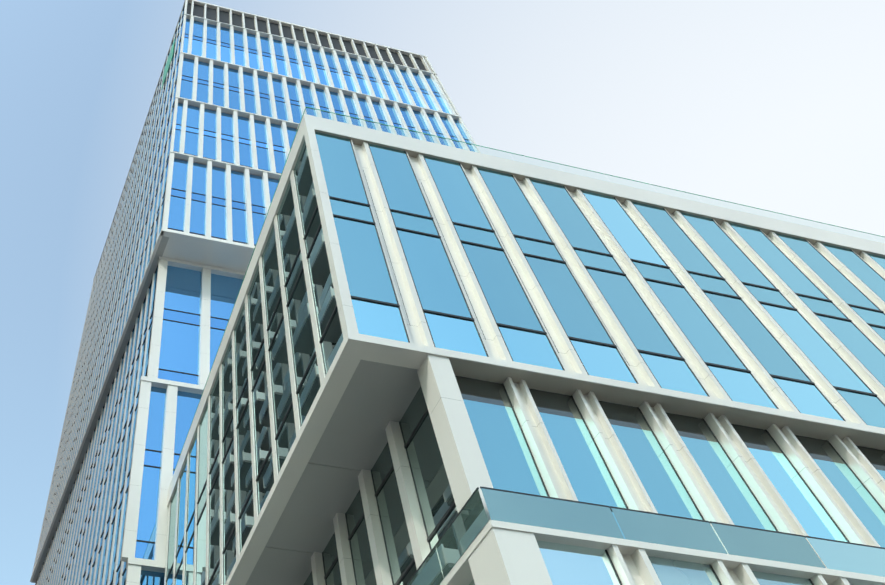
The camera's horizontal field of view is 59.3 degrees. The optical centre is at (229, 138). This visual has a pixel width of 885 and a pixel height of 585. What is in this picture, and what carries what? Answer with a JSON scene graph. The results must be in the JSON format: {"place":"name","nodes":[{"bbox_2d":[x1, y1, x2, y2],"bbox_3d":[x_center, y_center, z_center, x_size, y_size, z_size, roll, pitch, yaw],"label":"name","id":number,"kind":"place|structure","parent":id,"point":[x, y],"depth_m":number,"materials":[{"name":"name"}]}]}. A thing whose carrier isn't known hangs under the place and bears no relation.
{"place":"outdoors","nodes":[
{"label":"outdoors","id":0,"kind":"place"},
{"bbox_2d":[30,0,480,584],"bbox_3d":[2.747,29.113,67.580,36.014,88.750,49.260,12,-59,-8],"label":"tower","id":1,"kind":"structure","parent":0,"point":[238,92],"depth_m":63.52,"materials":[{"name":"blue glass"}]},
{"bbox_2d":[0,0,884,584],"label":"sky","id":2,"kind":"structure","parent":0,"point":[778,106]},
{"bbox_2d":[164,107,884,584],"bbox_3d":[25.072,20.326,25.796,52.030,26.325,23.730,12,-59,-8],"label":"office building","id":3,"kind":"structure","parent":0,"point":[434,363],"depth_m":20.03,"materials":[{"name":"blue glass"}]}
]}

